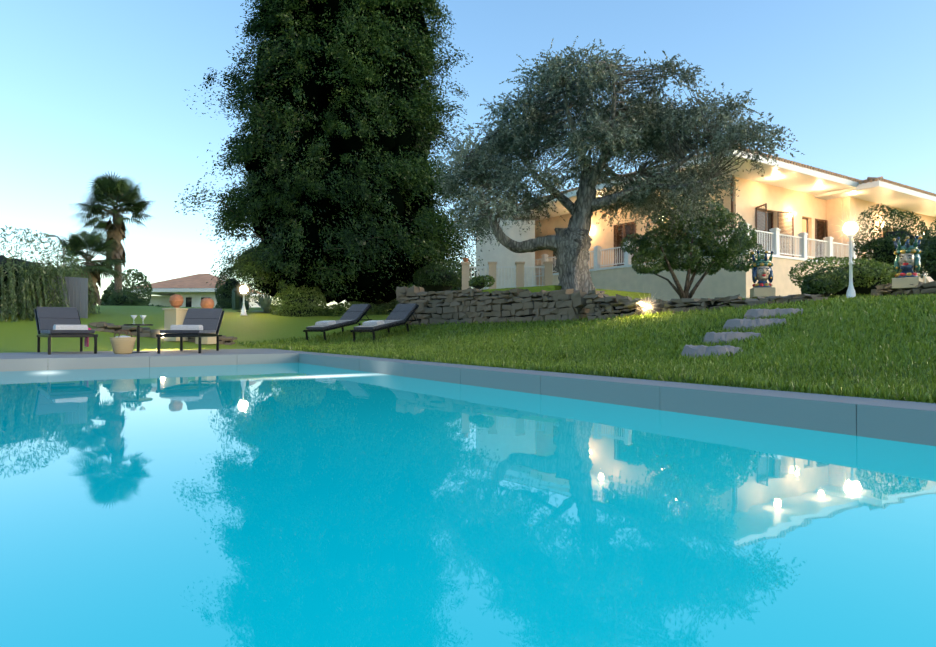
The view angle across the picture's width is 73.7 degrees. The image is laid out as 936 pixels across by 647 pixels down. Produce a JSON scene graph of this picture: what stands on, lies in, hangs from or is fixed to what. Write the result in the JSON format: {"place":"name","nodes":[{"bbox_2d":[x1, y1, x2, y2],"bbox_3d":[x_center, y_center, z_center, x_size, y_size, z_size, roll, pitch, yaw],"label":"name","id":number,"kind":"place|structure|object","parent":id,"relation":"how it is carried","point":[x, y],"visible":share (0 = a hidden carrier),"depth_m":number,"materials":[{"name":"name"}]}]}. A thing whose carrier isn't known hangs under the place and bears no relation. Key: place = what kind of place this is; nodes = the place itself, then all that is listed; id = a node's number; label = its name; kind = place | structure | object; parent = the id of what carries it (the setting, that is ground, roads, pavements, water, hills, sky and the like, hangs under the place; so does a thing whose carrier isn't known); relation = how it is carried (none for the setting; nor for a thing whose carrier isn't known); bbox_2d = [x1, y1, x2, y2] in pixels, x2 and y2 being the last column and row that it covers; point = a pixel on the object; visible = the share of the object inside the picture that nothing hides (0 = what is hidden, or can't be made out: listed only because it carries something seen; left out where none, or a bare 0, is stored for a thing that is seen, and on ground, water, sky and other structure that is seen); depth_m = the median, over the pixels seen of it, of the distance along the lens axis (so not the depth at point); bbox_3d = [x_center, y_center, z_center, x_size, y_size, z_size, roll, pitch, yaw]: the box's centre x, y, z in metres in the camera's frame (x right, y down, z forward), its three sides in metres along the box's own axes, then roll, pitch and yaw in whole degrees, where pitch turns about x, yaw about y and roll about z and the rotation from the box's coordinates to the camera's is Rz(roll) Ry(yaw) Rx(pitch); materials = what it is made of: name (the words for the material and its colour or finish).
{"place":"outdoors","nodes":[
{"label":"outdoors","id":0,"kind":"place"},
{"bbox_2d":[0,225,86,307],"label":"weeping dome","id":1,"kind":"structure","parent":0,"point":[30,242],"depth_m":16.92,"materials":[{"name":"green plant"}]},
{"bbox_2d":[0,256,100,322],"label":"hedge","id":2,"kind":"object","parent":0,"point":[20,297],"depth_m":16.32,"materials":[{"name":"green plant"}]},
{"bbox_2d":[243,0,443,303],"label":"tree","id":3,"kind":"object","parent":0,"point":[339,144],"visible":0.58,"depth_m":20.69,"materials":[{"name":"green plant"}]},
{"bbox_2d":[393,261,475,307],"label":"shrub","id":4,"kind":"object","parent":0,"point":[457,278],"depth_m":43.51,"materials":[{"name":"green plant"}]},
{"bbox_2d":[0,363,935,646],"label":"pool water","id":5,"kind":"structure","parent":0,"point":[268,505],"depth_m":1.79,"materials":[{"name":"blue liquid"}]},
{"bbox_2d":[0,300,935,402],"bbox_3d":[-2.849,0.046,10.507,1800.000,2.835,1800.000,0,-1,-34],"label":"ground","id":6,"kind":"structure","parent":0,"point":[19,335],"depth_m":15.31,"materials":[{"name":"green plant"}]},
{"bbox_2d":[0,275,87,317],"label":"fence","id":7,"kind":"object","parent":6,"relation":"on","point":[77,292],"visible":0.21,"depth_m":17.06,"materials":[{"name":"grey wood"}]},
{"bbox_2d":[47,235,65,264],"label":"street lamp","id":8,"kind":"object","parent":6,"relation":"on","point":[64,263],"visible":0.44,"depth_m":45.90,"materials":[{"name":"grey"}]},
{"bbox_2d":[51,229,124,304],"bbox_3d":[-22.143,-2.241,36.738,4.181,6.825,4.208,0,-1,-34],"label":"palm","id":9,"kind":"object","parent":6,"relation":"on","point":[75,242],"depth_m":36.30,"materials":[{"name":"green plant"}]},
{"bbox_2d":[81,264,101,305],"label":"palm trunk","id":10,"kind":"object","parent":9,"relation":"attached to","point":[95,277],"visible":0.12,"depth_m":36.57,"materials":[{"name":"brown plant"}]},
{"bbox_2d":[70,171,154,292],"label":"tall palm","id":11,"kind":"object","parent":6,"relation":"on","point":[104,187],"depth_m":41.06,"materials":[{"name":"green plant"}]},
{"bbox_2d":[104,214,125,266],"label":"palm trunk","id":12,"kind":"object","parent":11,"relation":"attached to","point":[118,232],"visible":0.73,"depth_m":41.45,"materials":[{"name":"brown plant"}]},
{"bbox_2d":[100,269,152,305],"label":"bush","id":13,"kind":"object","parent":6,"relation":"on","point":[137,275],"depth_m":44.84,"materials":[{"name":"green plant"}]},
{"bbox_2d":[106,282,149,305],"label":"shrub","id":14,"kind":"object","parent":6,"relation":"on","point":[134,302],"depth_m":30.37,"materials":[{"name":"green plant"}]},
{"bbox_2d":[89,321,236,344],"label":"stone wall","id":15,"kind":"structure","parent":6,"relation":"on","point":[101,326],"depth_m":15.50,"materials":[{"name":"black stone"}]},
{"bbox_2d":[162,294,218,343],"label":"pillars with spheres","id":16,"kind":"structure","parent":6,"relation":"on","point":[176,315],"depth_m":15.20,"materials":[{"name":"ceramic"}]},
{"bbox_2d":[127,274,267,306],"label":"neighbour house","id":17,"kind":"structure","parent":6,"relation":"on","point":[193,290],"depth_m":50.74,"materials":[{"name":"white paint"}]},
{"bbox_2d":[215,298,231,308],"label":"shrub","id":18,"kind":"object","parent":6,"relation":"on","point":[225,300],"visible":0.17,"depth_m":26.17,"materials":[{"name":"green plant"}]},
{"bbox_2d":[215,267,251,307],"bbox_3d":[-10.277,-1.417,27.324,1.565,2.419,1.355,0,-1,-34],"label":"shrub","id":19,"kind":"object","parent":6,"relation":"on","point":[221,290],"depth_m":26.91,"materials":[{"name":"green plant"}]},
{"bbox_2d":[232,288,249,309],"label":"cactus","id":20,"kind":"object","parent":6,"relation":"on","point":[236,303],"visible":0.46,"depth_m":24.63,"materials":[{"name":"green plant"}]},
{"bbox_2d":[240,286,247,315],"bbox_3d":[-7.246,-0.741,20.161,0.260,0.973,0.260,0,-1,-34],"label":"lamp post","id":21,"kind":"object","parent":6,"relation":"on","point":[243,290],"visible":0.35,"depth_m":20.10,"materials":[{"name":"white paint"}]},
{"bbox_2d":[252,294,276,312],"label":"agave","id":22,"kind":"object","parent":6,"relation":"on","point":[264,305],"visible":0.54,"depth_m":22.49,"materials":[{"name":"green plant"}]},
{"bbox_2d":[269,283,326,316],"bbox_3d":[-5.758,-0.605,21.273,1.806,1.772,2.258,0,-1,-34],"label":"shrub","id":23,"kind":"object","parent":6,"relation":"on","point":[280,305],"depth_m":20.66,"materials":[{"name":"green plant"}]},
{"bbox_2d":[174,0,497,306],"bbox_3d":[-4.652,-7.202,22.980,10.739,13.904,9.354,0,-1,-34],"label":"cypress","id":24,"kind":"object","parent":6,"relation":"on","point":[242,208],"depth_m":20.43,"materials":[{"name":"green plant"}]},
{"bbox_2d":[303,304,371,340],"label":"lounge chair","id":25,"kind":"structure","parent":6,"relation":"on","point":[352,315],"depth_m":16.74,"materials":[{"name":"grey fabric"}]},
{"bbox_2d":[320,301,386,316],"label":"shrub","id":26,"kind":"object","parent":6,"relation":"on","point":[337,307],"depth_m":21.04,"materials":[{"name":"green plant"}]},
{"bbox_2d":[361,298,397,309],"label":"shrub","id":27,"kind":"object","parent":6,"relation":"on","point":[379,302],"depth_m":25.27,"materials":[{"name":"green plant"}]},
{"bbox_2d":[350,303,418,341],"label":"lounge chair","id":28,"kind":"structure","parent":6,"relation":"on","point":[400,314],"depth_m":15.97,"materials":[{"name":"grey fabric"}]},
{"bbox_2d":[372,301,398,314],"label":"shrub","id":29,"kind":"object","parent":6,"relation":"on","point":[391,305],"depth_m":21.95,"materials":[{"name":"green plant"}]},
{"bbox_2d":[412,260,470,291],"bbox_3d":[-0.730,-1.595,21.530,2.180,1.190,2.119,0,-1,-34],"label":"shrub","id":30,"kind":"object","parent":6,"relation":"on","point":[417,278],"depth_m":20.98,"materials":[{"name":"green plant"}]},
{"bbox_2d":[0,349,935,445],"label":"pool coping","id":31,"kind":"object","parent":6,"relation":"on","point":[903,421],"depth_m":4.62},
{"bbox_2d":[34,307,97,354],"bbox_3d":[-6.952,0.102,10.825,0.762,0.821,1.951,1,-1,-40],"label":"lounge chair","id":32,"kind":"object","parent":31,"relation":"on","point":[58,322],"depth_m":11.05,"materials":[{"name":"grey fabric"}]},
{"bbox_2d":[109,330,135,353],"bbox_3d":[-5.620,0.296,10.167,0.262,0.397,0.402,-1,-1,42],"label":"basket bag","id":33,"kind":"object","parent":31,"relation":"on","point":[123,344],"visible":1,"depth_m":10.08,"materials":[{"name":"wicker"}]},
{"bbox_2d":[124,315,152,352],"bbox_3d":[-5.634,0.181,10.668,0.450,0.640,0.450,0,-1,-34],"label":"side table","id":34,"kind":"object","parent":31,"relation":"on","point":[138,331],"visible":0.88,"depth_m":10.64,"materials":[{"name":"black metal"}]},
{"bbox_2d":[156,308,223,353],"bbox_3d":[-4.952,0.107,11.254,0.680,0.821,1.951,0,-1,-10],"label":"lounge chair","id":35,"kind":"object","parent":31,"relation":"on","point":[199,323],"depth_m":11.67,"materials":[{"name":"grey fabric"}]},
{"bbox_2d":[468,275,494,288],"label":"shrub","id":36,"kind":"object","parent":6,"relation":"on","point":[484,279],"depth_m":16.56,"materials":[{"name":"green plant"}]},
{"bbox_2d":[393,285,591,324],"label":"stone wall","id":37,"kind":"structure","parent":6,"relation":"on","point":[515,305],"depth_m":15.79,"materials":[{"name":"black stone"}]},
{"bbox_2d":[476,220,534,289],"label":"white outbuilding","id":38,"kind":"structure","parent":6,"relation":"on","point":[501,255],"depth_m":32.91,"materials":[{"name":"paint"}]},
{"bbox_2d":[460,285,650,299],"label":"grass","id":39,"kind":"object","parent":6,"relation":"on","point":[632,295],"visible":0.07,"depth_m":16.28,"materials":[{"name":"green plant"}]},
{"bbox_2d":[461,258,553,289],"bbox_3d":[1.246,-1.578,19.962,2.939,1.030,0.300,0,-1,2],"label":"balustrade","id":40,"kind":"object","parent":39,"relation":"on","point":[520,267],"visible":0.83,"depth_m":19.88,"materials":[{"name":"beige"}]},
{"bbox_2d":[236,289,935,402],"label":"grass","id":41,"kind":"structure","parent":6,"relation":"on","point":[833,377],"depth_m":7.73,"materials":[{"name":"green plant"}]},
{"bbox_2d":[456,58,767,292],"bbox_3d":[3.042,-3.029,14.891,6.942,6.158,4.512,0,-1,-1],"label":"olive tree","id":42,"kind":"object","parent":6,"relation":"on","point":[569,246],"visible":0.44,"depth_m":14.60,"materials":[{"name":"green plant"}]},
{"bbox_2d":[431,36,804,250],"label":"olive leaves","id":43,"kind":"object","parent":42,"relation":"attached to","point":[654,202],"visible":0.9,"depth_m":14.04,"materials":[{"name":"green plant"}]},
{"bbox_2d":[654,237,713,298],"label":"tree stems","id":44,"kind":"object","parent":6,"relation":"on","point":[681,293],"visible":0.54,"depth_m":18.09,"materials":[{"name":"brown plant"}]},
{"bbox_2d":[631,244,675,274],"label":"tree foliage","id":45,"kind":"object","parent":44,"relation":"on","point":[657,268],"visible":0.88,"depth_m":17.77,"materials":[{"name":"green plant"}]},
{"bbox_2d":[619,233,651,254],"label":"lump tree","id":46,"kind":"object","parent":45,"relation":"on","point":[634,240],"visible":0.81,"depth_m":18.41,"materials":[{"name":"green plant"}]},
{"bbox_2d":[637,236,702,271],"bbox_3d":[5.920,-2.068,18.295,1.259,1.142,1.983,1,-1,-42],"label":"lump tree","id":47,"kind":"object","parent":44,"relation":"on","point":[696,255],"visible":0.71,"depth_m":17.76,"materials":[{"name":"green plant"}]},
{"bbox_2d":[638,224,687,260],"bbox_3d":[5.691,-2.392,18.316,1.505,1.116,1.419,-1,-1,39],"label":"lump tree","id":48,"kind":"object","parent":47,"relation":"on","point":[651,233],"visible":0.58,"depth_m":17.95,"materials":[{"name":"green plant"}]},
{"bbox_2d":[651,195,691,230],"bbox_3d":[5.766,-3.142,17.700,1.390,1.014,1.274,0,-1,-34],"label":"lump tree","id":49,"kind":"object","parent":48,"relation":"on","point":[664,226],"visible":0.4,"depth_m":17.68,"materials":[{"name":"green plant"}]},
{"bbox_2d":[675,240,727,276],"bbox_3d":[6.869,-1.966,18.589,1.628,1.120,1.292,0,-1,8],"label":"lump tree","id":50,"kind":"object","parent":44,"relation":"attached to","point":[714,268],"visible":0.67,"depth_m":18.19,"materials":[{"name":"green plant"}]},
{"bbox_2d":[645,209,711,251],"bbox_3d":[6.305,-2.800,18.707,1.572,1.368,2.043,0,-1,-34],"label":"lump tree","id":51,"kind":"object","parent":50,"relation":"on","point":[689,235],"visible":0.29,"depth_m":18.07,"materials":[{"name":"green plant"}]},
{"bbox_2d":[454,147,935,301],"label":"villa","id":52,"kind":"object","parent":6,"relation":"on","point":[822,207],"visible":0.38,"depth_m":27.79,"materials":[{"name":"paint"}]},
{"bbox_2d":[583,290,827,321],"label":"stone wall","id":53,"kind":"structure","parent":6,"relation":"on","point":[601,304],"depth_m":12.41,"materials":[{"name":"black stone"}]},
{"bbox_2d":[750,287,775,297],"bbox_3d":[6.559,-0.688,13.900,0.441,0.205,0.442,0,-1,14],"label":"pedestal","id":54,"kind":"object","parent":53,"relation":"on","point":[765,292],"visible":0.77,"depth_m":13.70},
{"bbox_2d":[751,251,773,287],"bbox_3d":[6.558,-1.195,13.900,0.475,0.809,0.486,0,-1,14],"label":"ceramic head planter","id":55,"kind":"object","parent":54,"relation":"on","point":[762,272],"visible":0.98,"depth_m":13.77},
{"bbox_2d":[714,242,764,271],"bbox_3d":[7.863,-1.919,17.997,1.572,0.906,1.186,0,-1,-34],"label":"tree foliage","id":56,"kind":"object","parent":6,"relation":"on","point":[729,266],"visible":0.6,"depth_m":17.75,"materials":[{"name":"green plant"}]},
{"bbox_2d":[700,210,750,257],"bbox_3d":[7.347,-2.562,17.864,1.583,1.344,1.466,0,-1,-34],"label":"tree foliage","id":57,"kind":"object","parent":56,"relation":"on","point":[743,241],"visible":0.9,"depth_m":17.57,"materials":[{"name":"green plant"}]},
{"bbox_2d":[692,200,730,229],"bbox_3d":[7.121,-3.187,18.252,1.103,0.958,1.406,0,-1,30],"label":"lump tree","id":58,"kind":"object","parent":57,"relation":"on","point":[724,222],"visible":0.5,"depth_m":17.83,"materials":[{"name":"green plant"}]},
{"bbox_2d":[729,225,756,249],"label":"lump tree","id":59,"kind":"object","parent":56,"relation":"on","point":[753,238],"visible":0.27,"depth_m":18.05,"materials":[{"name":"green plant"}]},
{"bbox_2d":[681,308,802,358],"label":"stone steps","id":60,"kind":"structure","parent":6,"relation":"on","point":[712,337],"depth_m":8.11,"materials":[{"name":"grey stone"}]},
{"bbox_2d":[800,266,848,296],"bbox_3d":[7.504,-0.851,13.106,0.906,0.700,0.913,0,-1,-34],"label":"shrub","id":61,"kind":"object","parent":6,"relation":"on","point":[809,282],"depth_m":12.91,"materials":[{"name":"green plant"}]},
{"bbox_2d":[788,256,901,295],"bbox_3d":[8.523,-1.045,14.138,1.735,1.018,2.316,0,-1,-34],"label":"shrub","id":62,"kind":"object","parent":6,"relation":"on","point":[885,272],"depth_m":13.49,"materials":[{"name":"green plant"}]},
{"bbox_2d":[843,222,857,297],"bbox_3d":[7.577,-1.227,12.353,0.260,1.579,0.260,0,-1,-34],"label":"lamp post","id":63,"kind":"object","parent":6,"relation":"on","point":[850,229],"visible":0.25,"depth_m":12.32,"materials":[{"name":"white metal"}]},
{"bbox_2d":[853,203,931,270],"bbox_3d":[11.426,-2.121,16.746,1.990,2.202,1.876,0,-1,-34],"label":"shrub","id":64,"kind":"object","parent":6,"relation":"on","point":[868,247],"depth_m":16.48,"materials":[{"name":"green plant"}]},
{"bbox_2d":[871,281,935,295],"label":"stone wall","id":65,"kind":"structure","parent":6,"relation":"on","point":[922,288],"depth_m":11.98,"materials":[{"name":"black stone"}]},
{"bbox_2d":[892,277,922,288],"bbox_3d":[8.491,-0.776,12.059,0.433,0.201,0.433,-1,-1,43],"label":"pedestal","id":66,"kind":"object","parent":65,"relation":"on","point":[905,282],"visible":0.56,"depth_m":11.90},
{"bbox_2d":[892,236,921,277],"bbox_3d":[8.487,-1.273,12.060,0.466,0.793,0.476,-1,-1,43],"label":"ceramic head planter","id":67,"kind":"object","parent":66,"relation":"on","point":[907,261],"visible":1,"depth_m":11.93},
{"bbox_2d":[913,235,935,280],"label":"shrub","id":68,"kind":"object","parent":6,"relation":"on","point":[927,251],"depth_m":15.28,"materials":[{"name":"green plant"}]},
{"bbox_2d":[922,219,935,239],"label":"shrub","id":69,"kind":"object","parent":6,"relation":"on","point":[931,229],"visible":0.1,"depth_m":19.16,"materials":[{"name":"green plant"}]},
{"bbox_2d":[0,0,935,308],"label":"sky","id":70,"kind":"structure","parent":0,"point":[88,88],"materials":[{"name":"blue"}]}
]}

